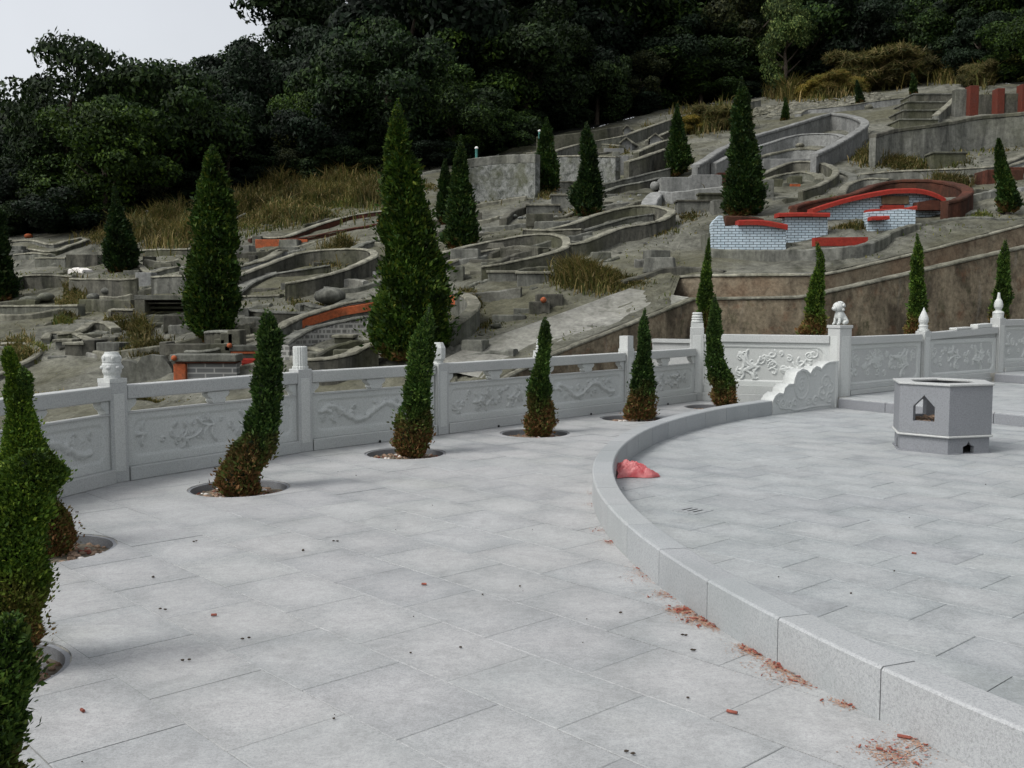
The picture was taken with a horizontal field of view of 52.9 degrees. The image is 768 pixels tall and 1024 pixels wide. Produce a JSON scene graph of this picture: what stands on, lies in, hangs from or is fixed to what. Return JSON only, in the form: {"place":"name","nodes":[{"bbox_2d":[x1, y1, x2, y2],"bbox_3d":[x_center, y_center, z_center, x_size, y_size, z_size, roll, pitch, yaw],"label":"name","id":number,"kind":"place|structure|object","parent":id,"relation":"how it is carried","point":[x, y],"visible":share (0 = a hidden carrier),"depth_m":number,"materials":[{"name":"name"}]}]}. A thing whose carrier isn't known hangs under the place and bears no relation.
{"place":"outdoors","nodes":[
{"label":"outdoors","id":0,"kind":"place"},
{"bbox_2d":[0,609,54,767],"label":"spiral juniper","id":1,"kind":"object","parent":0,"point":[16,646],"visible":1,"depth_m":2.60,"materials":[{"name":"green plant"}]},
{"bbox_2d":[18,401,972,767],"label":"terrace paving","id":2,"kind":"structure","parent":0,"point":[360,631],"depth_m":5.25,"materials":[{"name":"stone"}]},
{"bbox_2d":[15,642,70,685],"bbox_3d":[-2.550,1.402,4.793,0.924,0.122,0.924,0,4,0],"label":"planting pit","id":3,"kind":"object","parent":2,"relation":"in","point":[59,657],"visible":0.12,"depth_m":5.05,"materials":[{"name":"stone"}]},
{"bbox_2d":[0,446,77,661],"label":"spiral juniper","id":4,"kind":"object","parent":3,"relation":"on","point":[33,480],"visible":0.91,"depth_m":4.65,"materials":[{"name":"green plant"}]},
{"bbox_2d":[48,535,116,562],"bbox_3d":[-3.250,1.215,7.196,0.924,0.122,0.924,0,4,0],"label":"planting pit","id":5,"kind":"object","parent":2,"relation":"in","point":[89,545],"visible":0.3,"depth_m":7.45,"materials":[{"name":"stone"}]},
{"bbox_2d":[0,345,84,557],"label":"spiral juniper","id":6,"kind":"object","parent":5,"relation":"on","point":[21,429],"visible":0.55,"depth_m":7.08,"materials":[{"name":"green plant"}]},
{"bbox_2d":[187,480,289,496],"bbox_3d":[-2.530,1.032,9.559,0.924,0.122,0.924,0,4,0],"label":"planting pit","id":7,"kind":"object","parent":2,"relation":"in","point":[208,490],"visible":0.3,"depth_m":9.75,"materials":[{"name":"stone"}]},
{"bbox_2d":[209,308,287,496],"bbox_3d":[-2.430,0.180,9.473,0.729,1.755,0.520,-2,5,-25],"label":"spiral juniper","id":8,"kind":"object","parent":7,"relation":"on","point":[253,447],"visible":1,"depth_m":9.40,"materials":[{"name":"green plant"}]},
{"bbox_2d":[0,312,703,497],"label":"balustrade","id":9,"kind":"object","parent":2,"relation":"on","point":[115,439],"visible":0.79,"depth_m":11.88,"materials":[{"name":"grey stone"}]},
{"bbox_2d":[365,449,445,458],"bbox_3d":[-1.220,0.859,11.782,0.924,0.122,0.924,0,4,0],"label":"planting pit","id":10,"kind":"object","parent":2,"relation":"in","point":[392,453],"visible":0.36,"depth_m":12.00,"materials":[{"name":"stone"}]},
{"bbox_2d":[387,303,439,458],"bbox_3d":[-1.144,-0.016,11.690,0.607,1.802,0.536,-4,6,-42],"label":"spiral juniper","id":11,"kind":"object","parent":10,"relation":"on","point":[413,432],"visible":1,"depth_m":11.62,"materials":[{"name":"green plant"}]},
{"bbox_2d":[500,430,569,437],"bbox_3d":[0.300,0.717,13.616,0.924,0.122,0.924,0,4,0],"label":"planting pit","id":12,"kind":"object","parent":2,"relation":"in","point":[517,433],"visible":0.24,"depth_m":13.87,"materials":[{"name":"stone"}]},
{"bbox_2d":[521,316,559,436],"bbox_3d":[0.373,-0.080,13.601,0.540,1.634,0.530,0,4,0],"label":"spiral juniper","id":13,"kind":"object","parent":12,"relation":"on","point":[539,418],"visible":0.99,"depth_m":13.48,"materials":[{"name":"green plant"}]},
{"bbox_2d":[601,415,660,421],"bbox_3d":[1.780,0.579,15.391,0.924,0.122,0.924,0,4,0],"label":"planting pit","id":14,"kind":"object","parent":2,"relation":"in","point":[616,418],"visible":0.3,"depth_m":15.64,"materials":[{"name":"soil"}]},
{"bbox_2d":[619,308,659,421],"bbox_3d":[1.907,-0.271,15.364,0.558,1.743,0.571,-3,6,-37],"label":"spiral juniper","id":15,"kind":"object","parent":14,"relation":"on","point":[639,406],"visible":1,"depth_m":15.25,"materials":[{"name":"green plant"}]},
{"bbox_2d":[685,405,715,408],"bbox_3d":[3.320,0.449,17.066,0.924,0.122,0.924,0,4,0],"label":"planting pit","id":16,"kind":"object","parent":2,"relation":"in","point":[699,406],"visible":0.06,"depth_m":17.47,"materials":[{"name":"stone"}]},
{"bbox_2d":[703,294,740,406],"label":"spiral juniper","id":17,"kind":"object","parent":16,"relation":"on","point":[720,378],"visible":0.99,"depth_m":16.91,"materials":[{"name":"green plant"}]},
{"bbox_2d":[703,325,852,401],"bbox_3d":[4.558,-0.346,17.695,2.506,1.350,0.455,2,5,27],"label":"balustrade","id":18,"kind":"object","parent":2,"relation":"on","point":[760,365],"visible":0.62,"depth_m":17.63,"materials":[{"name":"grey stone"}]},
{"bbox_2d":[0,80,1023,428],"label":"hillside","id":19,"kind":"structure","parent":0,"point":[68,372],"depth_m":25.19,"materials":[{"name":"grey concrete"}]},
{"bbox_2d":[0,209,23,301],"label":"cypress","id":20,"kind":"object","parent":19,"relation":"on","point":[10,286],"visible":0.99,"depth_m":29.25,"materials":[{"name":"green plant"}]},
{"bbox_2d":[0,292,85,320],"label":"grave","id":21,"kind":"object","parent":19,"relation":"on","point":[14,309],"visible":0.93,"depth_m":27.00,"materials":[{"name":"concrete"}]},
{"bbox_2d":[31,100,182,228],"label":"broadleaf tree","id":22,"kind":"object","parent":19,"relation":"on","point":[116,160],"visible":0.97,"depth_m":40.62,"materials":[{"name":"green plant"}]},
{"bbox_2d":[41,331,182,360],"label":"grave","id":23,"kind":"object","parent":19,"relation":"on","point":[90,344],"visible":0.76,"depth_m":22.31,"materials":[{"name":"concrete"}]},
{"bbox_2d":[98,186,145,272],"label":"cypress","id":24,"kind":"object","parent":19,"relation":"on","point":[121,251],"visible":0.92,"depth_m":30.89,"materials":[{"name":"green plant"}]},
{"bbox_2d":[69,256,185,298],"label":"grave","id":25,"kind":"object","parent":19,"relation":"on","point":[165,284],"visible":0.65,"depth_m":28.20,"materials":[{"name":"concrete"}]},
{"bbox_2d":[88,58,255,198],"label":"broadleaf tree","id":26,"kind":"object","parent":19,"relation":"on","point":[220,132],"visible":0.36,"depth_m":43.84,"materials":[{"name":"green plant"}]},
{"bbox_2d":[79,295,272,334],"bbox_3d":[-8.760,-1.640,25.503,6.242,1.289,3.086,3,5,29],"label":"grave","id":27,"kind":"object","parent":19,"relation":"on","point":[167,318],"visible":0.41,"depth_m":24.55,"materials":[{"name":"concrete"}]},
{"bbox_2d":[172,144,246,341],"bbox_3d":[-6.370,-2.834,21.789,1.514,4.499,1.444,4,6,45],"label":"cypress","id":28,"kind":"object","parent":19,"relation":"on","point":[212,291],"visible":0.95,"depth_m":21.61,"materials":[{"name":"green plant"}]},
{"bbox_2d":[120,325,387,383],"bbox_3d":[-4.717,-0.444,20.377,6.078,1.486,3.350,2,5,20],"label":"grave","id":29,"kind":"object","parent":19,"relation":"on","point":[227,354],"visible":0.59,"depth_m":20.03,"materials":[{"name":"grey brick"}]},
{"bbox_2d":[235,278,381,327],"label":"grave","id":30,"kind":"object","parent":19,"relation":"on","point":[324,295],"visible":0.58,"depth_m":23.80,"materials":[{"name":"concrete"}]},
{"bbox_2d":[269,102,359,164],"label":"broadleaf tree","id":31,"kind":"object","parent":19,"relation":"on","point":[314,136],"visible":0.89,"depth_m":47.03,"materials":[{"name":"green plant"}]},
{"bbox_2d":[247,210,381,248],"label":"grave","id":32,"kind":"object","parent":19,"relation":"on","point":[262,241],"visible":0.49,"depth_m":33.63,"materials":[{"name":"concrete"}]},
{"bbox_2d":[237,230,439,301],"bbox_3d":[-4.498,-3.063,28.308,7.532,2.741,4.716,-4,6,-39],"label":"grave","id":33,"kind":"object","parent":19,"relation":"on","point":[362,262],"visible":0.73,"depth_m":27.09,"materials":[{"name":"concrete"}]},
{"bbox_2d":[204,287,521,385],"bbox_3d":[-2.469,-0.864,21.176,6.519,2.300,4.294,-3,5,-35],"label":"grave","id":34,"kind":"object","parent":19,"relation":"on","point":[337,322],"visible":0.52,"depth_m":20.70,"materials":[{"name":"concrete"}]},
{"bbox_2d":[353,98,463,360],"bbox_3d":[-1.911,-2.710,19.087,2.054,5.041,1.829,0,4,0],"label":"cypress","id":35,"kind":"object","parent":19,"relation":"on","point":[414,277],"visible":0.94,"depth_m":18.77,"materials":[{"name":"green plant"}]},
{"bbox_2d":[439,134,482,248],"bbox_3d":[-1.460,-5.198,28.626,1.280,3.441,1.232,0,4,0],"label":"cypress","id":36,"kind":"object","parent":19,"relation":"on","point":[461,228],"visible":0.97,"depth_m":28.42,"materials":[{"name":"green plant"}]},
{"bbox_2d":[467,154,539,201],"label":"retaining wall","id":37,"kind":"structure","parent":19,"relation":"on","point":[497,178],"depth_m":36.45,"materials":[{"name":"concrete"}]},
{"bbox_2d":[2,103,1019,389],"bbox_3d":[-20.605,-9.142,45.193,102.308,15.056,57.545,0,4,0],"label":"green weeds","id":38,"kind":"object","parent":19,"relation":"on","point":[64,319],"visible":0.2,"depth_m":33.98,"materials":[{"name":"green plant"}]},
{"bbox_2d":[0,90,1023,402],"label":"dry grass","id":39,"kind":"structure","parent":19,"relation":"on","point":[160,224],"depth_m":35.12,"materials":[{"name":"plant"}]},
{"bbox_2d":[442,231,592,282],"bbox_3d":[0.114,-3.042,26.396,4.107,1.955,3.765,0,4,0],"label":"grave","id":40,"kind":"object","parent":19,"relation":"on","point":[534,249],"visible":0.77,"depth_m":26.74,"materials":[{"name":"concrete"}]},
{"bbox_2d":[435,186,622,225],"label":"grave","id":41,"kind":"object","parent":19,"relation":"on","point":[559,201],"visible":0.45,"depth_m":32.92,"materials":[{"name":"concrete"}]},
{"bbox_2d":[447,252,619,288],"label":"grave","id":42,"kind":"object","parent":19,"relation":"on","point":[527,276],"visible":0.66,"depth_m":24.14,"materials":[{"name":"concrete"}]},
{"bbox_2d":[534,117,560,192],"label":"cypress","id":43,"kind":"object","parent":19,"relation":"on","point":[549,168],"visible":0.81,"depth_m":36.38,"materials":[{"name":"green plant"}]},
{"bbox_2d":[443,288,688,377],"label":"cement ramp","id":44,"kind":"structure","parent":19,"relation":"on","point":[606,310],"depth_m":19.92,"materials":[{"name":"grey concrete"}]},
{"bbox_2d":[566,121,606,216],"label":"cypress","id":45,"kind":"object","parent":19,"relation":"on","point":[586,194],"visible":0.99,"depth_m":30.84,"materials":[{"name":"green plant"}]},
{"bbox_2d":[478,205,697,257],"bbox_3d":[2.356,-4.065,29.795,6.108,2.275,5.876,-3,5,-34],"label":"grave","id":46,"kind":"object","parent":19,"relation":"on","point":[663,217],"visible":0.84,"depth_m":28.79,"materials":[{"name":"concrete"}]},
{"bbox_2d":[420,99,760,175],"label":"grave","id":47,"kind":"object","parent":19,"relation":"on","point":[566,144],"visible":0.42,"depth_m":47.09,"materials":[{"name":"concrete"}]},
{"bbox_2d":[461,250,725,355],"bbox_3d":[1.113,-1.463,21.126,8.179,2.863,2.725,-4,6,-41],"label":"grave","id":48,"kind":"object","parent":19,"relation":"on","point":[652,263],"visible":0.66,"depth_m":21.63,"materials":[{"name":"concrete"}]},
{"bbox_2d":[500,298,693,377],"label":"retaining wall","id":49,"kind":"structure","parent":19,"relation":"on","point":[672,321],"depth_m":19.66,"materials":[{"name":"concrete"}]},
{"bbox_2d":[557,149,670,203],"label":"grave","id":50,"kind":"object","parent":19,"relation":"on","point":[644,171],"visible":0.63,"depth_m":36.52,"materials":[{"name":"concrete"}]},
{"bbox_2d":[602,169,725,214],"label":"grave","id":51,"kind":"object","parent":19,"relation":"on","point":[685,194],"visible":0.51,"depth_m":31.71,"materials":[{"name":"concrete"}]},
{"bbox_2d":[663,103,695,176],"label":"cypress","id":52,"kind":"object","parent":19,"relation":"on","point":[680,159],"visible":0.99,"depth_m":36.59,"materials":[{"name":"green plant"}]},
{"bbox_2d":[719,76,770,215],"bbox_3d":[6.357,-6.373,28.210,1.503,4.091,1.416,0,4,0],"label":"cypress","id":53,"kind":"object","parent":19,"relation":"on","point":[745,192],"visible":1,"depth_m":28.08,"materials":[{"name":"green plant"}]},
{"bbox_2d":[710,161,839,215],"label":"grave","id":54,"kind":"object","parent":19,"relation":"on","point":[776,176],"visible":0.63,"depth_m":31.82,"materials":[{"name":"concrete"}]},
{"bbox_2d":[690,113,868,174],"bbox_3d":[10.955,-8.799,38.813,4.565,4.881,13.120,3,5,34],"label":"grave","id":55,"kind":"object","parent":19,"relation":"on","point":[785,144],"visible":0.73,"depth_m":38.36,"materials":[{"name":"concrete"}]},
{"bbox_2d":[756,0,817,88],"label":"broadleaf tree","id":56,"kind":"object","parent":19,"relation":"on","point":[779,26],"visible":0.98,"depth_m":60.84,"materials":[{"name":"green plant"}]},
{"bbox_2d":[674,223,1023,299],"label":"retaining wall","id":57,"kind":"structure","parent":19,"relation":"on","point":[760,284],"depth_m":22.30,"materials":[{"name":"concrete"}]},
{"bbox_2d":[701,188,1023,261],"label":"grave","id":58,"kind":"object","parent":19,"relation":"on","point":[894,212],"visible":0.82,"depth_m":24.50,"materials":[{"name":"white tile"}]},
{"bbox_2d":[820,39,931,90],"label":"brush mound","id":59,"kind":"object","parent":19,"relation":"on","point":[897,62],"visible":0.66,"depth_m":58.62,"materials":[{"name":"green plant"}]},
{"bbox_2d":[788,179,973,218],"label":"grave","id":60,"kind":"object","parent":19,"relation":"on","point":[960,204],"visible":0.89,"depth_m":27.31,"materials":[{"name":"red paint"}]},
{"bbox_2d":[886,93,951,127],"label":"staircase","id":61,"kind":"structure","parent":19,"relation":"on","point":[915,109],"depth_m":44.94,"materials":[{"name":"concrete"}]},
{"bbox_2d":[860,152,1023,179],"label":"grave","id":62,"kind":"object","parent":19,"relation":"on","point":[934,159],"visible":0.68,"depth_m":31.30,"materials":[{"name":"concrete"}]},
{"bbox_2d":[869,112,1023,166],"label":"retaining wall","id":63,"kind":"structure","parent":19,"relation":"on","point":[971,133],"depth_m":34.14,"materials":[{"name":"concrete"}]},
{"bbox_2d":[951,84,1023,116],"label":"pillar fence","id":64,"kind":"object","parent":19,"relation":"on","point":[970,100],"visible":0.62,"depth_m":43.73,"materials":[{"name":"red concrete"}]},
{"bbox_2d":[992,137,1023,214],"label":"cypress","id":65,"kind":"object","parent":19,"relation":"on","point":[1007,200],"visible":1,"depth_m":25.00,"materials":[{"name":"green plant"}]},
{"bbox_2d":[21,79,1023,233],"bbox_3d":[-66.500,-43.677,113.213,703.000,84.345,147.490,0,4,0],"label":"forest floor","id":66,"kind":"structure","parent":0,"point":[601,122],"depth_m":59.13,"materials":[{"name":"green plant"}]},
{"bbox_2d":[10,186,107,231],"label":"bush","id":67,"kind":"object","parent":66,"relation":"on","point":[43,214],"visible":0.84,"depth_m":40.60,"materials":[{"name":"green plant"}]},
{"bbox_2d":[7,152,135,211],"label":"bush","id":68,"kind":"object","parent":66,"relation":"on","point":[43,178],"visible":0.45,"depth_m":42.30,"materials":[{"name":"green plant"}]},
{"bbox_2d":[15,111,127,231],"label":"broadleaf tree","id":69,"kind":"object","parent":66,"relation":"on","point":[37,143],"visible":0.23,"depth_m":42.19,"materials":[{"name":"green plant"}]},
{"bbox_2d":[0,27,149,159],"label":"broadleaf tree","id":70,"kind":"object","parent":66,"relation":"on","point":[93,56],"visible":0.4,"depth_m":42.88,"materials":[{"name":"green plant"}]},
{"bbox_2d":[91,57,235,193],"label":"broadleaf tree","id":71,"kind":"object","parent":66,"relation":"on","point":[170,98],"visible":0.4,"depth_m":42.98,"materials":[{"name":"green plant"}]},
{"bbox_2d":[183,101,273,176],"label":"broadleaf tree","id":72,"kind":"object","parent":66,"relation":"on","point":[263,135],"visible":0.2,"depth_m":47.82,"materials":[{"name":"green plant"}]},
{"bbox_2d":[222,43,317,125],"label":"broadleaf tree","id":73,"kind":"object","parent":66,"relation":"on","point":[266,65],"visible":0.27,"depth_m":54.18,"materials":[{"name":"green plant"}]},
{"bbox_2d":[229,0,360,63],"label":"broadleaf tree","id":74,"kind":"object","parent":66,"relation":"on","point":[285,18],"visible":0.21,"depth_m":63.76,"materials":[{"name":"green plant"}]},
{"bbox_2d":[269,23,363,99],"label":"broadleaf tree","id":75,"kind":"object","parent":66,"relation":"on","point":[310,34],"visible":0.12,"depth_m":54.98,"materials":[{"name":"green plant"}]},
{"bbox_2d":[282,15,414,98],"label":"broadleaf tree","id":76,"kind":"object","parent":66,"relation":"on","point":[317,75],"visible":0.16,"depth_m":51.40,"materials":[{"name":"green plant"}]},
{"bbox_2d":[305,49,456,165],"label":"broadleaf tree","id":77,"kind":"object","parent":66,"relation":"on","point":[350,125],"visible":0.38,"depth_m":47.58,"materials":[{"name":"green plant"}]},
{"bbox_2d":[311,27,458,146],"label":"broadleaf tree","id":78,"kind":"object","parent":66,"relation":"on","point":[393,83],"visible":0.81,"depth_m":46.95,"materials":[{"name":"green plant"}]},
{"bbox_2d":[328,0,511,81],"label":"broadleaf tree","id":79,"kind":"object","parent":66,"relation":"on","point":[457,16],"visible":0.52,"depth_m":52.35,"materials":[{"name":"green plant"}]},
{"bbox_2d":[404,75,502,146],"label":"broadleaf tree","id":80,"kind":"object","parent":66,"relation":"on","point":[476,120],"visible":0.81,"depth_m":47.57,"materials":[{"name":"green plant"}]},
{"bbox_2d":[422,27,543,111],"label":"broadleaf tree","id":81,"kind":"object","parent":66,"relation":"on","point":[492,79],"visible":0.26,"depth_m":52.51,"materials":[{"name":"green plant"}]},
{"bbox_2d":[471,0,595,114],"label":"broadleaf tree","id":82,"kind":"object","parent":66,"relation":"on","point":[541,46],"visible":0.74,"depth_m":53.07,"materials":[{"name":"green plant"}]},
{"bbox_2d":[509,0,661,123],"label":"broadleaf tree","id":83,"kind":"object","parent":66,"relation":"on","point":[591,18],"visible":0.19,"depth_m":60.77,"materials":[{"name":"green plant"}]},
{"bbox_2d":[565,38,632,127],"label":"broadleaf tree","id":84,"kind":"object","parent":66,"relation":"on","point":[615,76],"visible":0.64,"depth_m":58.02,"materials":[{"name":"green plant"}]},
{"bbox_2d":[252,56,1004,192],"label":"dry brush","id":85,"kind":"object","parent":66,"relation":"on","point":[941,75],"visible":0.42,"depth_m":57.54,"materials":[{"name":"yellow plant"}]},
{"bbox_2d":[558,0,714,47],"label":"broadleaf tree","id":86,"kind":"object","parent":66,"relation":"on","point":[668,7],"visible":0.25,"depth_m":63.42,"materials":[{"name":"green plant"}]},
{"bbox_2d":[604,16,708,108],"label":"broadleaf tree","id":87,"kind":"object","parent":66,"relation":"on","point":[688,44],"visible":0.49,"depth_m":62.65,"materials":[{"name":"green plant"}]},
{"bbox_2d":[642,45,719,111],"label":"bush","id":88,"kind":"object","parent":66,"relation":"on","point":[670,99],"visible":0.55,"depth_m":63.59,"materials":[{"name":"green plant"}]},
{"bbox_2d":[656,21,760,103],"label":"broadleaf tree","id":89,"kind":"object","parent":66,"relation":"on","point":[722,45],"visible":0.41,"depth_m":63.13,"materials":[{"name":"green plant"}]},
{"bbox_2d":[700,0,798,97],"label":"broadleaf tree","id":90,"kind":"object","parent":66,"relation":"on","point":[725,14],"visible":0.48,"depth_m":63.72,"materials":[{"name":"green plant"}]},
{"bbox_2d":[747,0,868,65],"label":"broadleaf tree","id":91,"kind":"object","parent":66,"relation":"on","point":[824,22],"visible":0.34,"depth_m":62.42,"materials":[{"name":"green plant"}]},
{"bbox_2d":[814,0,916,58],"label":"broadleaf tree","id":92,"kind":"object","parent":66,"relation":"on","point":[867,20],"visible":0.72,"depth_m":61.29,"materials":[{"name":"green plant"}]},
{"bbox_2d":[876,0,961,49],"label":"broadleaf tree","id":93,"kind":"object","parent":66,"relation":"on","point":[920,25],"visible":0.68,"depth_m":60.61,"materials":[{"name":"green plant"}]},
{"bbox_2d":[943,10,1010,66],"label":"broadleaf tree","id":94,"kind":"object","parent":66,"relation":"on","point":[956,40],"visible":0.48,"depth_m":57.43,"materials":[{"name":"green plant"}]},
{"bbox_2d":[616,408,1023,705],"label":"court paving","id":95,"kind":"structure","parent":0,"point":[840,496],"depth_m":7.95,"materials":[{"name":"stone"}]},
{"bbox_2d":[761,360,838,414],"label":"scroll slab","id":96,"kind":"structure","parent":95,"relation":"on","point":[814,386],"depth_m":16.41,"materials":[{"name":"stone"}]},
{"bbox_2d":[592,400,1023,767],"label":"kerb wall","id":97,"kind":"structure","parent":95,"relation":"on","point":[968,724],"depth_m":4.73,"materials":[{"name":"stone"}]},
{"bbox_2d":[838,397,1023,426],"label":"stone step","id":98,"kind":"object","parent":95,"relation":"on","point":[1010,418],"visible":0.59,"depth_m":16.09,"materials":[{"name":"stone"}]},
{"bbox_2d":[892,377,994,454],"bbox_3d":[5.060,0.360,12.144,1.147,0.800,1.153,0,4,0],"label":"incense burner","id":99,"kind":"object","parent":95,"relation":"on","point":[954,417],"visible":1,"depth_m":11.72,"materials":[{"name":"stone"}]},
{"bbox_2d":[838,382,1023,411],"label":"platform paving","id":100,"kind":"structure","parent":0,"point":[1008,396],"depth_m":17.09,"materials":[{"name":"stone"}]},
{"bbox_2d":[850,292,1023,394],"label":"balustrade","id":101,"kind":"object","parent":100,"relation":"on","point":[980,351],"visible":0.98,"depth_m":19.37,"materials":[{"name":"grey stone"}]},
{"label":"soil strip","id":102,"kind":"structure","parent":0,"visible":0},
{"bbox_2d":[689,245,1023,335],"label":"retaining wall","id":103,"kind":"structure","parent":102,"relation":"on","point":[959,291],"depth_m":21.78,"materials":[{"name":"concrete"}]},
{"label":"raised bed","id":104,"kind":"structure","parent":0,"visible":0},
{"bbox_2d":[794,242,828,334],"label":"slim cypress","id":105,"kind":"object","parent":104,"relation":"on","point":[814,321],"visible":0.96,"depth_m":19.84,"materials":[{"name":"green plant"}]},
{"bbox_2d":[902,233,930,333],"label":"slim cypress","id":106,"kind":"object","parent":104,"relation":"on","point":[918,302],"visible":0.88,"depth_m":20.43,"materials":[{"name":"green plant"}]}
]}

